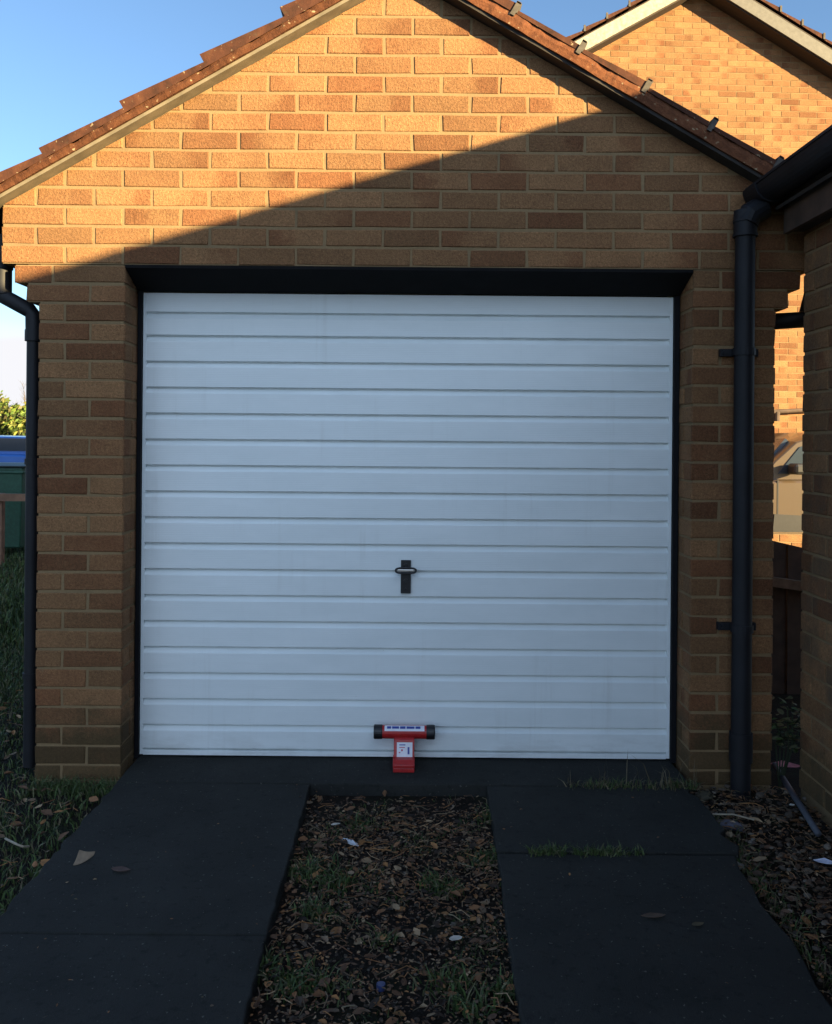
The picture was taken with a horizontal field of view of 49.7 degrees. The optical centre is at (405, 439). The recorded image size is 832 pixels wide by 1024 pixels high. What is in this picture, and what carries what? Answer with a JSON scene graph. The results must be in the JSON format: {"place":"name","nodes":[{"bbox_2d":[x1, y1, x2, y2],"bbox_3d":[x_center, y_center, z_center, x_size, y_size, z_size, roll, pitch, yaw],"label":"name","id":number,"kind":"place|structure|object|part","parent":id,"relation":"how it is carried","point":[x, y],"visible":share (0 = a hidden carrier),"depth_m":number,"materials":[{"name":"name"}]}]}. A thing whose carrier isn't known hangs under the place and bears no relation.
{"place":"outdoors","nodes":[
{"label":"outdoors","id":0,"kind":"place"},
{"bbox_2d":[0,547,24,705],"bbox_3d":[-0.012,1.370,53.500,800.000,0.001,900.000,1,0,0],"label":"ground","id":1,"kind":"structure","parent":0,"point":[12,654],"depth_m":5.65,"materials":[{"name":"green plant"}]},
{"bbox_2d":[0,462,24,547],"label":"wheeled bin","id":2,"kind":"object","parent":1,"relation":"on","point":[12,477],"visible":0.39,"depth_m":10.04,"materials":[{"name":"green plastic"}]},
{"bbox_2d":[0,493,24,564],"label":"knee rail fence","id":3,"kind":"object","parent":1,"relation":"on","point":[4,497],"visible":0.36,"depth_m":9.43,"materials":[{"name":"brown wood"}]},
{"bbox_2d":[0,390,25,435],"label":"hedge","id":4,"kind":"object","parent":1,"relation":"on","point":[12,419],"visible":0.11,"depth_m":38.01,"materials":[{"name":"green plant"}]},
{"bbox_2d":[0,435,25,461],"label":"parked car","id":5,"kind":"object","parent":1,"relation":"on","point":[12,448],"visible":0.02,"depth_m":13.08,"materials":[{"name":"blue paint"}]},
{"bbox_3d":[-5.516,0.067,13.099,1.080,0.186,0.042,1,0,0],"label":"side window","id":6,"kind":"part","parent":5,"relation":"part of","materials":[{"name":"black glass"}]},
{"bbox_2d":[9,381,25,403],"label":"bare tree","id":7,"kind":"object","parent":1,"relation":"on","point":[24,397],"visible":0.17,"depth_m":46.61,"materials":[{"name":"grey plant"}]},
{"bbox_2d":[740,125,831,826],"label":"brick outbuilding","id":8,"kind":"structure","parent":1,"relation":"on","point":[799,181],"depth_m":3.27,"materials":[{"name":"brick"}]},
{"bbox_2d":[772,432,803,531],"bbox_3d":[4.583,0.650,9.760,4.049,1.520,1.800,1,0,0],"label":"parked car","id":9,"kind":"object","parent":1,"relation":"on","point":[787,482],"visible":0.12,"depth_m":9.00,"materials":[{"name":"beige paint"}]},
{"bbox_3d":[4.301,0.160,9.099,1.080,0.375,0.042,1,0,0],"label":"side window","id":10,"kind":"part","parent":9,"relation":"part of","materials":[{"name":"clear glass"}]},
{"bbox_2d":[0,546,112,913],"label":"grass","id":11,"kind":"structure","parent":0,"point":[7,622],"depth_m":4.10,"materials":[{"name":"green plant"}]},
{"bbox_2d":[4,838,29,847],"bbox_3d":[-1.240,1.269,2.835,0.128,0.026,0.044,0,0,29],"label":"twig","id":12,"kind":"object","parent":11,"relation":"on","point":[15,843],"visible":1,"depth_m":2.81,"materials":[{"name":"beige wood"}]},
{"bbox_2d":[0,934,265,1023],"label":"driveway track","id":13,"kind":"structure","parent":0,"point":[139,979],"depth_m":2.18,"materials":[{"name":"concrete"}]},
{"bbox_2d":[0,783,309,948],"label":"driveway track","id":14,"kind":"structure","parent":0,"point":[212,881],"depth_m":2.75,"materials":[{"name":"concrete"}]},
{"bbox_2d":[73,850,94,864],"bbox_3d":[-0.990,1.284,2.764,0.054,0.032,0.041,1,0,0],"label":"fallen leaf","id":15,"kind":"object","parent":14,"relation":"on","point":[83,856],"visible":1,"depth_m":2.77,"materials":[{"name":"beige plant"}]},
{"bbox_2d":[111,866,130,871],"bbox_3d":[-0.861,1.296,2.711,0.059,0.005,0.029,0,0,22],"label":"fallen leaf","id":16,"kind":"object","parent":14,"relation":"on","point":[120,868],"visible":1,"depth_m":2.71,"materials":[{"name":"brown plant"}]},
{"bbox_2d":[258,798,516,1023],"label":"gravel","id":17,"kind":"structure","parent":0,"point":[417,1019],"depth_m":2.55,"materials":[{"name":"gravel"}]},
{"bbox_2d":[343,838,358,845],"bbox_3d":[-0.185,1.332,2.974,0.026,0.005,0.084,1,0,-44],"label":"plastic scrap","id":18,"kind":"object","parent":17,"relation":"on","point":[351,842],"visible":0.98,"depth_m":2.97,"materials":[{"name":"white plastic"}]},
{"bbox_2d":[376,981,384,991],"bbox_3d":[-0.061,1.339,2.200,0.022,0.014,0.022,1,0,0],"label":"bottle cap","id":19,"kind":"object","parent":17,"relation":"on","point":[380,985],"visible":0.95,"depth_m":2.19,"materials":[{"name":"blue plastic"}]},
{"bbox_2d":[449,935,461,940],"bbox_3d":[0.133,1.334,2.406,0.037,0.005,0.020,0,0,-9],"label":"paper scrap","id":20,"kind":"object","parent":17,"relation":"on","point":[455,937],"visible":1,"depth_m":2.41,"materials":[{"name":"white paper"}]},
{"bbox_2d":[117,754,691,796],"bbox_3d":[-0.007,1.337,3.608,2.195,0.057,0.386,1,0,0],"label":"driveway threshold","id":21,"kind":"object","parent":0,"point":[374,776],"visible":0.52,"depth_m":3.53,"materials":[{"name":"concrete"}]},
{"bbox_2d":[374,724,434,772],"bbox_3d":[-0.007,1.229,3.613,0.247,0.158,0.174,1,0,0],"label":"garage door lock","id":22,"kind":"object","parent":21,"relation":"on","point":[403,736],"visible":1,"depth_m":3.60,"materials":[{"name":"red paint"}]},
{"bbox_2d":[0,693,831,1023],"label":"soil bed","id":23,"kind":"object","parent":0,"point":[270,1011],"depth_m":2.70,"materials":[{"name":"brown soil"}]},
{"bbox_2d":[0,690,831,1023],"bbox_3d":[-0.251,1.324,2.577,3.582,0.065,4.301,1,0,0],"label":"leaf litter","id":24,"kind":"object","parent":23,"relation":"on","point":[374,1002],"visible":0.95,"depth_m":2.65,"materials":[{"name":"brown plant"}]},
{"bbox_2d":[771,762,821,836],"bbox_3d":[1.442,1.323,3.338,0.022,0.022,0.655,1,0,10],"label":"plastic pipe","id":25,"kind":"object","parent":24,"relation":"on","point":[803,810],"visible":0.95,"depth_m":3.25,"materials":[{"name":"grey plastic"}]},
{"bbox_2d":[813,858,831,863],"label":"plastic wrapper","id":26,"kind":"object","parent":24,"relation":"on","point":[824,860],"visible":1,"depth_m":2.84,"materials":[{"name":"white plastic"}]},
{"bbox_2d":[12,754,831,1023],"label":"weeds","id":27,"kind":"object","parent":23,"relation":"on","point":[553,850],"visible":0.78,"depth_m":2.68,"materials":[{"name":"green plant"}]},
{"bbox_2d":[695,790,715,800],"bbox_3d":[1.138,1.349,3.410,0.071,0.030,0.080,0,0,34],"label":"stone","id":28,"kind":"object","parent":23,"relation":"on","point":[702,794],"visible":0.88,"depth_m":3.39,"materials":[{"name":"grey stone"}]},
{"bbox_2d":[719,819,744,831],"bbox_3d":[1.141,1.348,3.147,0.091,0.032,0.061,1,0,32],"label":"stone","id":29,"kind":"object","parent":23,"relation":"on","point":[730,823],"visible":0.69,"depth_m":3.13,"materials":[{"name":"grey stone"}]},
{"bbox_2d":[712,813,753,820],"bbox_3d":[1.150,1.321,3.157,0.139,0.014,0.006,0,0,19],"label":"twig","id":30,"kind":"object","parent":23,"relation":"on","point":[732,814],"visible":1,"depth_m":3.16,"materials":[{"name":"wood"}]},
{"bbox_2d":[770,696,800,788],"bbox_3d":[1.495,1.181,3.527,0.203,0.377,0.146,1,0,-17],"label":"leafy weed","id":31,"kind":"object","parent":23,"relation":"on","point":[786,736],"visible":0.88,"depth_m":3.52,"materials":[{"name":"green plant"}]},
{"bbox_2d":[771,760,799,767],"bbox_3d":[1.545,1.322,3.653,0.118,0.015,0.067,1,0,0],"label":"food wrapper","id":32,"kind":"object","parent":23,"relation":"on","point":[791,765],"visible":0.62,"depth_m":3.65,"materials":[{"name":"plastic"}]},
{"bbox_2d":[771,541,802,693],"bbox_3d":[2.142,0.889,4.880,1.400,0.980,0.160,1,0,0],"label":"timber fence panel","id":33,"kind":"object","parent":23,"relation":"on","point":[787,630],"visible":0.15,"depth_m":4.85,"materials":[{"name":"brown wood"}]},
{"bbox_2d":[0,0,831,405],"label":"sky","id":34,"kind":"structure","parent":0,"point":[66,66],"materials":[{"name":"blue"}]},
{"bbox_2d":[487,786,738,861],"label":"driveway track","id":35,"kind":"structure","parent":0,"point":[677,822],"depth_m":3.10,"materials":[{"name":"concrete"}]},
{"bbox_2d":[497,854,831,1023],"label":"driveway track","id":36,"kind":"structure","parent":0,"point":[566,968],"depth_m":2.34,"materials":[{"name":"concrete"}]},
{"bbox_2d":[641,912,665,917],"bbox_3d":[0.681,1.310,2.475,0.069,0.004,0.024,1,0,0],"label":"fallen leaf","id":37,"kind":"object","parent":36,"relation":"on","point":[653,915],"visible":1,"depth_m":2.47,"materials":[{"name":"brown plant"}]},
{"bbox_2d":[692,922,703,925],"bbox_3d":[0.791,1.311,2.433,0.036,0.003,0.018,1,0,0],"label":"fallen leaf","id":38,"kind":"object","parent":36,"relation":"on","point":[697,923],"visible":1,"depth_m":2.43,"materials":[{"name":"brown plant"}]},
{"bbox_2d":[567,0,831,432],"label":"brick house","id":39,"kind":"structure","parent":0,"point":[757,74],"depth_m":11.02,"materials":[{"name":"brick"}]},
{"bbox_2d":[694,783,831,991],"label":"gravel","id":40,"kind":"structure","parent":0,"point":[788,815],"depth_m":2.91,"materials":[{"name":"brown gravel"}]},
{"bbox_2d":[772,532,802,546],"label":"garden wall","id":41,"kind":"structure","parent":0,"point":[793,538],"depth_m":8.50,"materials":[{"name":"brick"}]},
{"label":"garage floor","id":42,"kind":"structure","parent":0,"visible":0},
{"bbox_2d":[0,0,805,799],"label":"brick garage","id":43,"kind":"structure","parent":42,"relation":"on","point":[400,362],"depth_m":3.57,"materials":[{"name":"brown brick"}]},
{"bbox_2d":[140,293,672,758],"bbox_3d":[0.002,0.353,3.681,2.173,1.895,0.069,1,0,0],"label":"door","id":44,"kind":"structure","parent":43,"relation":"in","point":[451,513],"depth_m":3.69,"materials":[{"name":"white metal"}]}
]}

